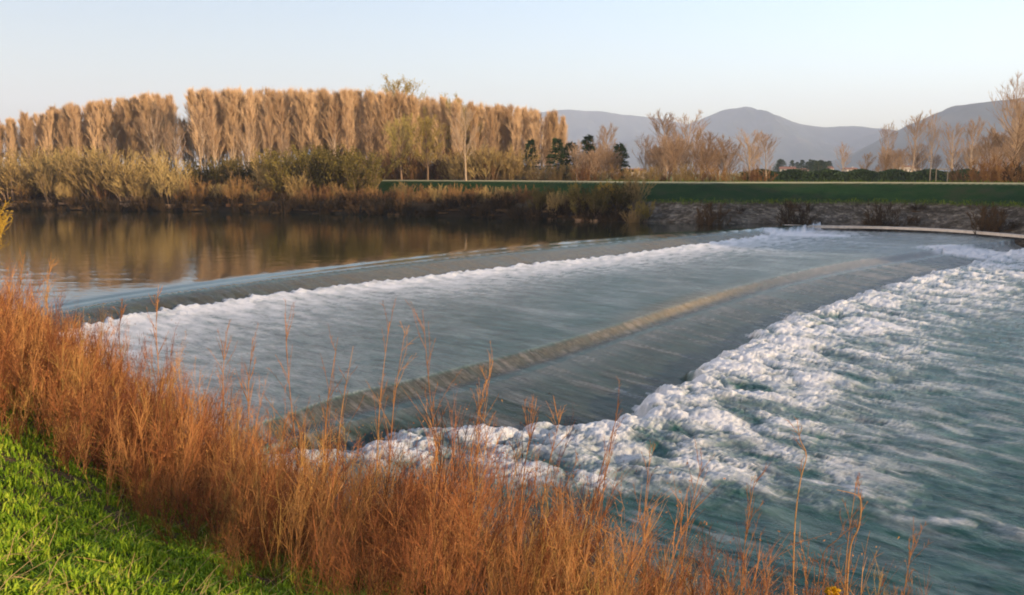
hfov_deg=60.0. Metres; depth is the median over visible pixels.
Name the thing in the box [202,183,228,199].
bank shrub
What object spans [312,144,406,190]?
green shrub
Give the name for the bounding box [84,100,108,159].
poplar
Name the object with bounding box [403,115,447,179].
budding tree
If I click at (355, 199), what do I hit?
water edge shrub
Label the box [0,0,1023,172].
sky
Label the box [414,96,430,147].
poplar
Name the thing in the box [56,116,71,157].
poplar
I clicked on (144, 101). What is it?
poplar
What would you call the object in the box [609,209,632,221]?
water edge shrub
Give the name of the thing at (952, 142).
bare tree
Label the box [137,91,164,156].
poplar
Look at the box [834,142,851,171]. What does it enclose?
bare tree
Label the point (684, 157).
bare tree
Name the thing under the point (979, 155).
bare tree
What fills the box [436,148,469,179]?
understory shrub
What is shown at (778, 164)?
dark tree
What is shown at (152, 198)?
water edge shrub
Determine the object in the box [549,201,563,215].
water edge shrub
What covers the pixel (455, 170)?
understory shrub
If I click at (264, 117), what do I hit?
poplar
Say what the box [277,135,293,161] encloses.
bare tree
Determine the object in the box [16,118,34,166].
poplar
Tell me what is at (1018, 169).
dark shrub
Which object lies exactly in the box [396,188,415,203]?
rust shrub
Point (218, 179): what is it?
olive shrub
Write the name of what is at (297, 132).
poplar
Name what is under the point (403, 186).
rust shrub
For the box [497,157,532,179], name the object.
understory shrub
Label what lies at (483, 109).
poplar
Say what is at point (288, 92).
poplar
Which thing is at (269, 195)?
rust shrub
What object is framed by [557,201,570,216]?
water edge shrub
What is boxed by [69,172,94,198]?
bank shrub
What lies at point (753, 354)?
foam
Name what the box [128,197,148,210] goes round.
water edge shrub
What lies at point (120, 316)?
stalk
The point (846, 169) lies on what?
house
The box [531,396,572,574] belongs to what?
stalk
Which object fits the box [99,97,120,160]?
poplar
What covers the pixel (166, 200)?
water edge shrub
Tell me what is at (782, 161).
dark tree
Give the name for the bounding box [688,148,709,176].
bare tree
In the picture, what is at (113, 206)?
water edge shrub
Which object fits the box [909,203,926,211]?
bank shrub
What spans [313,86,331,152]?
poplar
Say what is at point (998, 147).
bare tree
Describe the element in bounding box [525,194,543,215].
yellow green shrub
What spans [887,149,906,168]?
bare tree
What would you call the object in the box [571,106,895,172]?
mountain
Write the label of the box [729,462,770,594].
stalk
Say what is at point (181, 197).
rust shrub
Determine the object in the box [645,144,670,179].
bare tree
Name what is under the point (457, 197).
rust shrub
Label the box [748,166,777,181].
brown shrub
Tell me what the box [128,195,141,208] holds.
water edge shrub
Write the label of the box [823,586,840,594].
yellow flower
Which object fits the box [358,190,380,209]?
water edge shrub
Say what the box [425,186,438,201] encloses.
rust shrub
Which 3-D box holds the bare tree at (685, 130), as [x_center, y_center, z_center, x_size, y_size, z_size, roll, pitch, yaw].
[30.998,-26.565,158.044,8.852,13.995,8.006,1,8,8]
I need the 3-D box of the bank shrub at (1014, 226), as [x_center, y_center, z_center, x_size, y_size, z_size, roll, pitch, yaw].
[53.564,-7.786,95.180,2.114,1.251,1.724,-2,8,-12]
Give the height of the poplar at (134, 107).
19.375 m
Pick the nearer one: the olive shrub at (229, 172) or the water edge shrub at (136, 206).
the water edge shrub at (136, 206)
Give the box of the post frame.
[935,169,947,181]
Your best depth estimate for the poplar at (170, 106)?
195.61 m
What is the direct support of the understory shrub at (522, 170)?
on the ground at (938, 213)
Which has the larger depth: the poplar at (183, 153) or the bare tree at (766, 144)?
the poplar at (183, 153)
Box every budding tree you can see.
[360,74,425,124]
[381,114,418,179]
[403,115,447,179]
[421,91,483,159]
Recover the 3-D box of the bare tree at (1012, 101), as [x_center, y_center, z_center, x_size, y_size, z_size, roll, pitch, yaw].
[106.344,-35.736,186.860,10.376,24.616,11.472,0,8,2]
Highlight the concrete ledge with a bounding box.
[782,224,1023,237]
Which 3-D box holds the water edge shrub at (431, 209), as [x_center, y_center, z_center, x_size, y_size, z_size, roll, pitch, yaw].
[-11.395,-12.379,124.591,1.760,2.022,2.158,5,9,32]
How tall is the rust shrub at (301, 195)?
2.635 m
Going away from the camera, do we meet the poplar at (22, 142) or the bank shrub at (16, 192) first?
the bank shrub at (16, 192)
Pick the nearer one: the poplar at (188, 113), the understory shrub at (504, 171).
the understory shrub at (504, 171)
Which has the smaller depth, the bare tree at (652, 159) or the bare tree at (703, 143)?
the bare tree at (703, 143)
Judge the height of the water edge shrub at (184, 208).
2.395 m
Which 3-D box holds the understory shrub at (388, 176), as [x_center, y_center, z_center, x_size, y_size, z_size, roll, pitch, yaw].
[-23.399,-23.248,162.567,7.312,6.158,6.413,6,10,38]
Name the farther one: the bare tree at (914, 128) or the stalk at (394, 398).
the bare tree at (914, 128)
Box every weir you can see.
[14,226,798,331]
[178,239,1021,461]
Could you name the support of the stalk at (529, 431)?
on the ground at (938, 213)
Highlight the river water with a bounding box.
[0,209,1023,594]
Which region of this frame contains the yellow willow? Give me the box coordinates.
[0,197,14,244]
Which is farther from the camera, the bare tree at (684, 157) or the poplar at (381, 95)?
the poplar at (381, 95)
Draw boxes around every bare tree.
[101,136,121,163]
[131,106,172,162]
[163,121,186,170]
[184,107,216,171]
[233,121,265,171]
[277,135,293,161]
[350,121,388,169]
[477,132,497,161]
[527,108,562,168]
[568,140,585,180]
[578,153,588,174]
[581,152,601,177]
[585,147,605,180]
[588,150,610,175]
[589,145,617,180]
[591,122,619,171]
[597,139,626,180]
[601,149,623,180]
[631,132,653,169]
[640,147,658,179]
[641,109,685,175]
[644,146,660,173]
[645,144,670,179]
[647,145,669,167]
[653,133,688,176]
[659,140,684,181]
[662,139,690,174]
[664,109,710,178]
[668,139,691,175]
[674,139,692,176]
[678,127,726,179]
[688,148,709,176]
[690,141,713,175]
[692,146,721,179]
[705,150,722,180]
[705,150,729,178]
[711,135,741,176]
[722,143,744,180]
[730,127,763,180]
[740,146,763,172]
[748,132,780,177]
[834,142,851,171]
[856,152,876,169]
[876,146,896,169]
[878,121,897,168]
[879,153,892,170]
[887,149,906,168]
[890,156,907,169]
[895,149,913,168]
[902,143,929,170]
[903,113,935,171]
[908,153,921,169]
[912,155,925,169]
[923,109,946,163]
[927,153,944,168]
[937,121,967,168]
[942,149,963,169]
[957,148,981,170]
[960,142,981,168]
[961,116,986,168]
[971,143,990,170]
[972,127,1016,177]
[980,130,1007,161]
[981,97,1023,174]
[982,134,1013,164]
[986,71,1023,152]
[986,143,1022,169]
[997,126,1023,164]
[1001,125,1023,168]
[1006,135,1023,170]
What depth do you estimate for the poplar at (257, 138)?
174.33 m
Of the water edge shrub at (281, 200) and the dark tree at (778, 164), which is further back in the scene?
the dark tree at (778, 164)
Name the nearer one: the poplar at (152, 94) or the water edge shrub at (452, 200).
the water edge shrub at (452, 200)
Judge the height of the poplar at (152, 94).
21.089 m
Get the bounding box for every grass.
[0,388,475,594]
[604,178,1023,207]
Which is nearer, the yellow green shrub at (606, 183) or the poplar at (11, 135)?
the yellow green shrub at (606, 183)
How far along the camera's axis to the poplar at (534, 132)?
169.00 m
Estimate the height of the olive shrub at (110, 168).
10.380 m
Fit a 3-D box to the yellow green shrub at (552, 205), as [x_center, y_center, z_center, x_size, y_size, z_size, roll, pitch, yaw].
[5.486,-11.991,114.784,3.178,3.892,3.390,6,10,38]
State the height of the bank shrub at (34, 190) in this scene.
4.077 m
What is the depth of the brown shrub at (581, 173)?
146.60 m
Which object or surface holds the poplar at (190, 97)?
on the ground at (938, 213)
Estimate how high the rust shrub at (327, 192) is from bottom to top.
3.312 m
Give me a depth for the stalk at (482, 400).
14.33 m
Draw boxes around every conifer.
[520,138,543,179]
[543,137,572,180]
[558,142,582,180]
[572,134,603,180]
[602,143,635,179]
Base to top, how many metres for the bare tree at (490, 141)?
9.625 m
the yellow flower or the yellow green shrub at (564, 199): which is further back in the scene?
the yellow green shrub at (564, 199)
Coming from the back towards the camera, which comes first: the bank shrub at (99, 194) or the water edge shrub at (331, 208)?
the bank shrub at (99, 194)
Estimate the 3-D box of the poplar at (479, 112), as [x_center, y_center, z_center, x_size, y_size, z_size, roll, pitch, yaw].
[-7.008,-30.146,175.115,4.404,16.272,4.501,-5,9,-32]
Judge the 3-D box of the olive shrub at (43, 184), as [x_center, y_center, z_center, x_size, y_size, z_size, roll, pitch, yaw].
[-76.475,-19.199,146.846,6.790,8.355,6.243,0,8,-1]
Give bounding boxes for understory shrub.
[373,155,399,179]
[379,147,411,179]
[381,144,426,179]
[384,148,434,179]
[402,155,429,179]
[408,152,430,178]
[418,148,446,178]
[421,149,458,179]
[425,158,442,179]
[432,152,461,179]
[432,153,456,179]
[436,145,474,179]
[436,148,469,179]
[445,153,473,179]
[447,147,496,179]
[463,142,503,179]
[472,144,513,179]
[478,147,507,179]
[494,156,525,179]
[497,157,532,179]
[499,146,539,179]
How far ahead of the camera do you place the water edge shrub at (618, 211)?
110.08 m
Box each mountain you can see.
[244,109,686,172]
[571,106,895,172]
[831,98,1023,171]
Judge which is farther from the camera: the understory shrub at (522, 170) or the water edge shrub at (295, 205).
the understory shrub at (522, 170)
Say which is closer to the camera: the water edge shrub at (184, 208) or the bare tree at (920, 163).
the water edge shrub at (184, 208)
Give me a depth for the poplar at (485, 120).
197.34 m
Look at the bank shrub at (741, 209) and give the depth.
107.97 m
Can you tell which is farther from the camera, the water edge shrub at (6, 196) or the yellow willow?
the water edge shrub at (6, 196)
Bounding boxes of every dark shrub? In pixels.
[944,162,990,181]
[964,165,989,181]
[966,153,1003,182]
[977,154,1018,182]
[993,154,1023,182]
[1000,157,1023,182]
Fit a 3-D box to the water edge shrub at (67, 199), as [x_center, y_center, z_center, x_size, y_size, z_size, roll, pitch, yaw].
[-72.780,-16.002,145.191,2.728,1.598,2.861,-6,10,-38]
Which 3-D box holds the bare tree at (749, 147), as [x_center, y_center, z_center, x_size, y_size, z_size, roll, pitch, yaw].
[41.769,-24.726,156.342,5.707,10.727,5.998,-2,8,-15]
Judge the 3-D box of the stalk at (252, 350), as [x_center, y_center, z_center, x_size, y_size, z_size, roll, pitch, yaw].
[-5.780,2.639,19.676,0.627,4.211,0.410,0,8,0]
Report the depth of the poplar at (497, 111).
173.71 m
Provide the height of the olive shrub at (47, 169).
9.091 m
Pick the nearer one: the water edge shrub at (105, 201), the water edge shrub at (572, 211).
the water edge shrub at (572, 211)
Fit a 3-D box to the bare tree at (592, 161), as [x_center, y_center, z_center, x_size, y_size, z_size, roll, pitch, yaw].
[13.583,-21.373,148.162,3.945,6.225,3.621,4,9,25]
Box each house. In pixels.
[623,167,643,177]
[779,166,795,170]
[841,167,857,171]
[899,165,911,171]
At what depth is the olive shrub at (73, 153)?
150.96 m
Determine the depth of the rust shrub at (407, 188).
134.61 m
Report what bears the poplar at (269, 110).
on the ground at (938, 213)
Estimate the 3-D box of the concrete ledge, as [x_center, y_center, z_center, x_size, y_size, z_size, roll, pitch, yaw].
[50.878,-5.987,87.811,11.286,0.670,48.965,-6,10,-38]
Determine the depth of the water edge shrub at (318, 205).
131.52 m
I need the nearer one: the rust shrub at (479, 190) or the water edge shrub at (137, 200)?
the rust shrub at (479, 190)
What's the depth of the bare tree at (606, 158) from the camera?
151.13 m
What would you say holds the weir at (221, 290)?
on the ground at (938, 213)
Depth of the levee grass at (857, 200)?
111.93 m
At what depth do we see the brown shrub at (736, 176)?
139.72 m
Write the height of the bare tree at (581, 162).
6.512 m
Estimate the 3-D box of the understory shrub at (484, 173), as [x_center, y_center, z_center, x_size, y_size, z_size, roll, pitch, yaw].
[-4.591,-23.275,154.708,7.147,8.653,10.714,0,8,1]
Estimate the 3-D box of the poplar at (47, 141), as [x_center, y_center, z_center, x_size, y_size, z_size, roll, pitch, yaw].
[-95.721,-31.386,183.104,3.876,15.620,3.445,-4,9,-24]
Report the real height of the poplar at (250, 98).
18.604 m
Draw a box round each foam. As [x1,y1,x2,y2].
[59,222,990,383]
[269,248,1023,522]
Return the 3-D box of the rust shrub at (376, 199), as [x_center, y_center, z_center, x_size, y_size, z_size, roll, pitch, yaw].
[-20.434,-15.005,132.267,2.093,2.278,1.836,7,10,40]
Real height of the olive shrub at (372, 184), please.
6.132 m
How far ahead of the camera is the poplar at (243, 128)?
181.60 m
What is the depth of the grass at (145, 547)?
9.87 m
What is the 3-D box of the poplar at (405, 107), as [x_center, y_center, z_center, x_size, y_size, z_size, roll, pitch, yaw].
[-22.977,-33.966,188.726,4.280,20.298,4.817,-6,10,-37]
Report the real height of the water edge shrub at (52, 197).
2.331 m
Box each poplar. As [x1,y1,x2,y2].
[0,120,3,156]
[0,122,5,160]
[2,117,18,162]
[4,118,20,159]
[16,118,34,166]
[18,109,39,159]
[19,116,38,163]
[33,112,41,152]
[34,113,51,159]
[39,110,56,157]
[45,105,61,156]
[51,108,62,156]
[54,106,74,155]
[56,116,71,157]
[63,101,89,160]
[68,103,87,153]
[81,100,102,151]
[81,103,88,156]
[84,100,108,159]
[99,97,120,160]
[103,96,122,158]
[112,98,125,165]
[113,98,134,161]
[116,97,131,161]
[120,97,144,163]
[131,95,143,162]
[131,95,150,160]
[134,90,159,161]
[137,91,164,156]
[150,91,174,163]
[151,92,172,161]
[159,97,181,168]
[164,92,183,166]
[178,119,186,170]
[179,118,190,162]
[182,88,205,175]
[183,87,206,160]
[185,122,196,164]
[186,87,208,169]
[192,92,222,170]
[198,86,225,162]
[211,89,226,165]
[216,88,230,162]
[219,90,244,159]
[220,88,243,159]
[222,87,239,163]
[222,87,246,165]
[238,86,259,161]
[238,88,259,162]
[241,91,265,157]
[251,90,262,159]
[255,87,265,151]
[257,88,277,159]
[258,87,280,161]
[259,98,271,171]
[270,91,298,160]
[272,86,293,160]
[279,91,297,157]
[286,86,311,153]
[288,88,309,160]
[290,92,307,153]
[301,91,328,151]
[306,88,319,150]
[306,92,318,154]
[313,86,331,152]
[316,88,333,153]
[320,90,344,155]
[326,87,349,158]
[337,85,359,154]
[342,88,358,153]
[346,89,361,150]
[352,90,374,160]
[352,91,366,158]
[355,88,362,155]
[360,90,379,161]
[364,94,390,157]
[365,90,382,155]
[366,91,396,160]
[375,89,392,153]
[390,89,407,152]
[394,91,410,160]
[403,89,409,149]
[403,91,422,161]
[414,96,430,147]
[416,98,430,158]
[418,97,433,151]
[422,95,434,159]
[428,96,446,150]
[428,100,449,156]
[430,94,449,158]
[445,99,466,159]
[445,105,451,156]
[446,101,466,154]
[464,101,484,154]
[464,103,470,146]
[469,105,487,154]
[476,101,487,146]
[480,106,501,151]
[481,103,492,148]
[485,103,502,152]
[485,103,505,155]
[485,105,495,148]
[496,108,518,161]
[500,106,512,153]
[503,108,522,153]
[506,105,524,159]
[507,103,514,115]
[518,106,531,157]
[521,110,544,167]
[533,109,542,167]
[539,113,548,168]
[540,111,554,167]
[541,110,561,167]
[556,115,570,165]
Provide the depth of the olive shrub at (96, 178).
144.66 m
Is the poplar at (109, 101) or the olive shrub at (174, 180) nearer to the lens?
the olive shrub at (174, 180)
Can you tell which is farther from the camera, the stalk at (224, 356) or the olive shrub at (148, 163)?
the olive shrub at (148, 163)
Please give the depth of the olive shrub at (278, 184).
138.39 m
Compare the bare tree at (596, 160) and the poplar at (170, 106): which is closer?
the bare tree at (596, 160)
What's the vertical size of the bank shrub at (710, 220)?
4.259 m
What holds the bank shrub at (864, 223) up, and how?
on the ground at (938, 213)
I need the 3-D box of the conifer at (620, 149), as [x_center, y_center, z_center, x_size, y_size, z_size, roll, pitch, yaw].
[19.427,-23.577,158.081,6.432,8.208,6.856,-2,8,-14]
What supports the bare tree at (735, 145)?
on the ground at (938, 213)
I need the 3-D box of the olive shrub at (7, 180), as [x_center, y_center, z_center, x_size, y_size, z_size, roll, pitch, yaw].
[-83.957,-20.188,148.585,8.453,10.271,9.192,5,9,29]
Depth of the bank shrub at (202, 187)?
143.66 m
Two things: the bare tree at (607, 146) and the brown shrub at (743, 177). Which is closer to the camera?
the brown shrub at (743, 177)
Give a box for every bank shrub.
[13,183,34,202]
[26,181,42,198]
[27,180,57,198]
[53,180,71,203]
[63,180,81,198]
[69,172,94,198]
[91,179,116,201]
[115,185,135,199]
[126,175,158,203]
[146,171,171,198]
[170,185,195,199]
[182,175,212,205]
[193,178,213,196]
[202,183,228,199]
[219,169,251,206]
[231,175,261,196]
[694,201,731,224]
[706,210,725,218]
[731,206,747,213]
[775,199,820,226]
[787,200,809,210]
[860,199,912,230]
[860,218,879,225]
[904,214,923,225]
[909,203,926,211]
[965,202,1007,236]
[977,216,1005,229]
[978,207,999,218]
[1003,219,1020,230]
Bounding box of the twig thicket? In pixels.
[0,260,995,594]
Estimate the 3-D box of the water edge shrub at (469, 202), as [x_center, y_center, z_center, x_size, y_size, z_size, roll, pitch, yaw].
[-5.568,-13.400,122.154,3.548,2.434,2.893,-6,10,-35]
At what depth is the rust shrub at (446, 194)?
127.26 m
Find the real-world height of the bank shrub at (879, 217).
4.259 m
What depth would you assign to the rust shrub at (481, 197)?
123.75 m
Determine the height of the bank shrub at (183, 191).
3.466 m
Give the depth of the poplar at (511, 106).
208.00 m
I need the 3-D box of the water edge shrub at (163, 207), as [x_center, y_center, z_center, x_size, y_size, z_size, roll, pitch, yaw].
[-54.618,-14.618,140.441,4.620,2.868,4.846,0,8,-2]
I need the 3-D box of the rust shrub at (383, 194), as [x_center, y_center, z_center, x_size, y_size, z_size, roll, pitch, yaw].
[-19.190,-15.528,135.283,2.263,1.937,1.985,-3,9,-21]
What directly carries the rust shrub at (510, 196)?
on the ground at (938, 213)
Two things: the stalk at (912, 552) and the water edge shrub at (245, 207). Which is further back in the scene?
the water edge shrub at (245, 207)
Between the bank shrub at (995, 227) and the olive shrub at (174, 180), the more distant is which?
the olive shrub at (174, 180)
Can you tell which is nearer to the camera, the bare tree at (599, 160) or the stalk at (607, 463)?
the stalk at (607, 463)
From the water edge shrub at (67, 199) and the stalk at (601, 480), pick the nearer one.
the stalk at (601, 480)
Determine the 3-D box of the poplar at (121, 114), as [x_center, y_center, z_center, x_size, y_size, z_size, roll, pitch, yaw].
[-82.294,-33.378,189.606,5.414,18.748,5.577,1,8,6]
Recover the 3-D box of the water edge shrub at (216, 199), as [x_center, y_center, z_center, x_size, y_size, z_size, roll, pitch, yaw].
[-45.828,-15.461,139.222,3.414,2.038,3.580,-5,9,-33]
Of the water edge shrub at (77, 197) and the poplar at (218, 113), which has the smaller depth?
the water edge shrub at (77, 197)
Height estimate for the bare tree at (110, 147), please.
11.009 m
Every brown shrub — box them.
[524,164,549,180]
[535,164,565,180]
[561,163,588,180]
[569,159,599,180]
[593,171,610,180]
[606,161,632,180]
[623,166,651,180]
[638,166,665,181]
[652,165,673,181]
[671,171,686,181]
[673,158,705,181]
[687,164,713,181]
[706,160,735,181]
[726,171,748,181]
[741,164,762,181]
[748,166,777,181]
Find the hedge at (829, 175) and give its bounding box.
[739,168,1023,181]
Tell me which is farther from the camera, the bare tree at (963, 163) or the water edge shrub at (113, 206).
the bare tree at (963, 163)
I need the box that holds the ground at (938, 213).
[0,173,1023,594]
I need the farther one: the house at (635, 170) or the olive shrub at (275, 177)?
the house at (635, 170)
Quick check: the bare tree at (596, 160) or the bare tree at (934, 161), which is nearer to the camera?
the bare tree at (596, 160)
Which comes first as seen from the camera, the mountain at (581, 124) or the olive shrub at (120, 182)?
the olive shrub at (120, 182)
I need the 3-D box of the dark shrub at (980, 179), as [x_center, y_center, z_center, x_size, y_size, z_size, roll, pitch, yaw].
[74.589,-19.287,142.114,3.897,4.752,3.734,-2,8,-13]
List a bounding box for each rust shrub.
[173,188,189,200]
[234,184,256,200]
[245,191,258,203]
[256,188,272,201]
[261,187,275,200]
[293,188,307,201]
[295,183,316,200]
[303,188,317,202]
[311,185,323,200]
[320,182,335,199]
[325,186,340,199]
[330,183,345,197]
[333,185,353,198]
[345,188,364,205]
[364,185,378,199]
[371,190,381,201]
[379,190,392,198]
[389,181,415,200]
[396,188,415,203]
[405,184,417,195]
[405,193,413,203]
[413,185,432,203]
[419,183,432,202]
[423,183,446,202]
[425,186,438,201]
[438,185,454,198]
[441,189,456,201]
[447,182,463,200]
[448,188,469,202]
[461,186,478,205]
[468,185,489,203]
[469,192,483,203]
[475,186,496,201]
[495,186,513,202]
[501,190,518,205]
[510,184,528,197]
[518,184,538,203]
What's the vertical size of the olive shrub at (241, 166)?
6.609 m
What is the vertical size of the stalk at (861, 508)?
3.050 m
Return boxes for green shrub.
[251,141,320,181]
[278,144,361,195]
[290,143,347,199]
[301,142,358,189]
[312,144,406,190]
[338,149,382,197]
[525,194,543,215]
[530,185,553,204]
[531,188,557,211]
[546,191,567,219]
[556,188,571,208]
[558,181,581,205]
[568,186,613,220]
[568,195,590,220]
[572,184,607,211]
[591,187,626,210]
[595,179,637,214]
[597,181,621,210]
[619,210,640,222]
[622,176,657,210]
[628,199,655,221]
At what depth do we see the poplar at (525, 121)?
174.07 m
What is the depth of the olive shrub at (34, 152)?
158.70 m
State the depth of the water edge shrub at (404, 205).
126.45 m
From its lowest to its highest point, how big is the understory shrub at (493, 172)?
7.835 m
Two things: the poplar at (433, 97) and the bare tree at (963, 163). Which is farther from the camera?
the bare tree at (963, 163)
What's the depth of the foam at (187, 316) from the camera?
50.93 m
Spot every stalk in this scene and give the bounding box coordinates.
[14,248,30,317]
[37,258,58,319]
[112,298,125,356]
[146,285,168,390]
[210,321,236,433]
[235,325,261,454]
[264,299,310,482]
[309,326,353,486]
[319,349,362,550]
[366,321,417,500]
[373,296,400,495]
[402,301,459,571]
[449,340,501,517]
[455,369,493,520]
[512,394,540,590]
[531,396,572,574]
[566,418,623,573]
[567,378,621,591]
[633,443,668,594]
[665,439,725,592]
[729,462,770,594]
[785,418,806,594]
[812,515,867,594]
[831,473,862,594]
[839,478,867,594]
[901,517,931,594]
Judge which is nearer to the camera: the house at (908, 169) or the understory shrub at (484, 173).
the understory shrub at (484, 173)
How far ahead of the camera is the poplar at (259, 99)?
187.16 m
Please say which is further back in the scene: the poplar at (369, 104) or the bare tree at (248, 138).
the poplar at (369, 104)
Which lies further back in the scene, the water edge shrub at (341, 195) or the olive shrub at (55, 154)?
the olive shrub at (55, 154)
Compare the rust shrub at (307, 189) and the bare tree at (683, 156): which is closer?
the rust shrub at (307, 189)
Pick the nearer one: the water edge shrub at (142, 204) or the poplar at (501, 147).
the water edge shrub at (142, 204)
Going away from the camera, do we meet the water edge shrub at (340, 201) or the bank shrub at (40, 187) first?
the water edge shrub at (340, 201)
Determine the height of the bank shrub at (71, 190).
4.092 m
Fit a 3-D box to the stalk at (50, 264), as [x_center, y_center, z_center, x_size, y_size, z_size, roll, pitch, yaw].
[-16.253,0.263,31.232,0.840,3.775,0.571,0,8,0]
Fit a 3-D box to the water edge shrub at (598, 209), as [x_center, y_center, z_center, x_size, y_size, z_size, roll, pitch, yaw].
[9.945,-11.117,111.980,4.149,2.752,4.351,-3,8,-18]
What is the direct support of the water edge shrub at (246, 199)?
on the ground at (938, 213)
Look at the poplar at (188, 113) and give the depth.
198.65 m
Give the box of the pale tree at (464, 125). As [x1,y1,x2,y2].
[450,106,479,180]
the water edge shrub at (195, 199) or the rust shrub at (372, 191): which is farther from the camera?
the water edge shrub at (195, 199)
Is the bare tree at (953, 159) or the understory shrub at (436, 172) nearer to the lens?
the understory shrub at (436, 172)
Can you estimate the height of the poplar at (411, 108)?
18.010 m
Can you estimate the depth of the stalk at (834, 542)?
10.55 m
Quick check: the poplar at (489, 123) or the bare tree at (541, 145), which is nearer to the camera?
the bare tree at (541, 145)
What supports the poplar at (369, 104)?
on the ground at (938, 213)
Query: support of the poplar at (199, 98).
on the ground at (938, 213)
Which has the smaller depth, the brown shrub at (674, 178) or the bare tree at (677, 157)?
the brown shrub at (674, 178)
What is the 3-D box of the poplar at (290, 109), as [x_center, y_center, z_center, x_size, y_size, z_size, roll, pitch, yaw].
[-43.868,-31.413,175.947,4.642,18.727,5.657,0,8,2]
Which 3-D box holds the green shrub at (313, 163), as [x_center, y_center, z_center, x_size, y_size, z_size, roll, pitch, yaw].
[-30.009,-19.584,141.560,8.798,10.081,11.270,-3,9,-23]
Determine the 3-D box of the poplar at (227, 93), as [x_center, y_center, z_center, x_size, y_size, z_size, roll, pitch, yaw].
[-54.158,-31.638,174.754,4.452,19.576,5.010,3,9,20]
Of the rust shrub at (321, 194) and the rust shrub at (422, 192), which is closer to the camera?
the rust shrub at (422, 192)
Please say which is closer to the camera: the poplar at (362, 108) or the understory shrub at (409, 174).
the understory shrub at (409, 174)
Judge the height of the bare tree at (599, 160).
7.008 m
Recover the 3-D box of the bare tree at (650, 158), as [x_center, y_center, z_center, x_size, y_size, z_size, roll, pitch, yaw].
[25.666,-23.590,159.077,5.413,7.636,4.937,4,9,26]
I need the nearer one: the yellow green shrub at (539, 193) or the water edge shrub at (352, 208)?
the yellow green shrub at (539, 193)
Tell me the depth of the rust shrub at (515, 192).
130.43 m
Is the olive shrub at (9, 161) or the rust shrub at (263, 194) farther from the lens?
the olive shrub at (9, 161)
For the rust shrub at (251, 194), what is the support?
on the ground at (938, 213)
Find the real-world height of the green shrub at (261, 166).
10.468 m
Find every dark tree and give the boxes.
[772,159,786,170]
[774,161,781,171]
[788,160,795,166]
[797,160,807,170]
[805,162,810,169]
[806,160,819,171]
[810,161,824,171]
[813,160,828,170]
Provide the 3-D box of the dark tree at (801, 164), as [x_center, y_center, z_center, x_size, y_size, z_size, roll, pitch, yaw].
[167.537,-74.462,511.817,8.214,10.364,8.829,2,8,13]
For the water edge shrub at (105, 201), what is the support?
on the ground at (938, 213)
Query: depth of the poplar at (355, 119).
174.74 m
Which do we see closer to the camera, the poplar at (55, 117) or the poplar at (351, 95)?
the poplar at (351, 95)
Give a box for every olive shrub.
[0,146,42,206]
[0,149,21,177]
[4,146,46,195]
[4,162,38,196]
[10,143,84,168]
[12,164,49,198]
[24,151,82,195]
[30,157,66,206]
[35,146,87,173]
[37,155,63,196]
[41,144,101,178]
[42,146,108,188]
[50,152,121,200]
[53,145,110,198]
[87,145,140,199]
[99,154,150,206]
[101,152,152,200]
[115,149,168,195]
[127,160,171,181]
[135,144,186,188]
[148,156,194,208]
[167,156,237,191]
[183,159,210,194]
[185,157,232,187]
[210,151,254,188]
[220,154,259,187]
[224,155,259,181]
[239,148,270,171]
[249,151,301,198]
[250,160,268,188]
[261,150,306,199]
[263,168,302,191]
[282,168,311,200]
[334,167,373,193]
[356,165,380,192]
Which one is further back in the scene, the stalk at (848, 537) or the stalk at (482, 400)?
the stalk at (482, 400)
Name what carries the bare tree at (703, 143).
on the ground at (938, 213)
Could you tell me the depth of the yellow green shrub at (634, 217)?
107.45 m
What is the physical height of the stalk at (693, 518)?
3.124 m
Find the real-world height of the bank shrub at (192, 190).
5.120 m
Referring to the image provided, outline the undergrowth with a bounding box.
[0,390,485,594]
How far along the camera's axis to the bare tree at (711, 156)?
147.71 m
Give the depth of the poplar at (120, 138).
203.43 m
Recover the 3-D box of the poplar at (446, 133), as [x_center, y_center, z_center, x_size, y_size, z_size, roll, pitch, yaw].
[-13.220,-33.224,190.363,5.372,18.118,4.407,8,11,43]
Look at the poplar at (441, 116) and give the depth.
169.05 m
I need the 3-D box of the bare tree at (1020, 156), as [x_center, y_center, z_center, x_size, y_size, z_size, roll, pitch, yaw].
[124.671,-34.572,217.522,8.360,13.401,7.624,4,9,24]
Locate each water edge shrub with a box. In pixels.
[0,194,12,207]
[12,197,34,209]
[17,188,40,202]
[41,201,59,209]
[45,191,59,203]
[58,196,76,204]
[60,193,90,208]
[67,195,89,207]
[78,203,97,210]
[87,196,99,207]
[100,195,111,207]
[100,201,124,210]
[110,201,129,210]
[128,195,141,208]
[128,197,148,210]
[134,196,158,210]
[142,192,170,207]
[147,193,165,204]
[152,197,180,210]
[171,197,187,207]
[181,194,206,210]
[182,201,196,211]
[191,193,213,205]
[207,194,223,203]
[210,193,231,205]
[220,192,233,202]
[230,197,242,209]
[240,202,252,211]
[241,189,267,204]
[274,193,288,205]
[275,200,292,212]
[289,196,306,209]
[296,192,319,210]
[303,197,331,213]
[323,198,337,213]
[324,195,346,211]
[336,190,354,205]
[341,190,361,208]
[343,200,369,214]
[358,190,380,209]
[363,199,384,214]
[370,191,397,208]
[384,199,399,214]
[393,196,409,214]
[393,203,424,215]
[394,201,413,213]
[422,202,437,213]
[435,198,456,213]
[443,193,472,210]
[443,199,459,209]
[458,192,484,208]
[482,193,509,215]
[491,192,516,210]
[493,192,521,211]
[535,205,558,219]
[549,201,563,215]
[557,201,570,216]
[563,194,595,217]
[566,200,584,218]
[573,201,599,220]
[579,205,609,221]
[593,202,629,221]
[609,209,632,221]

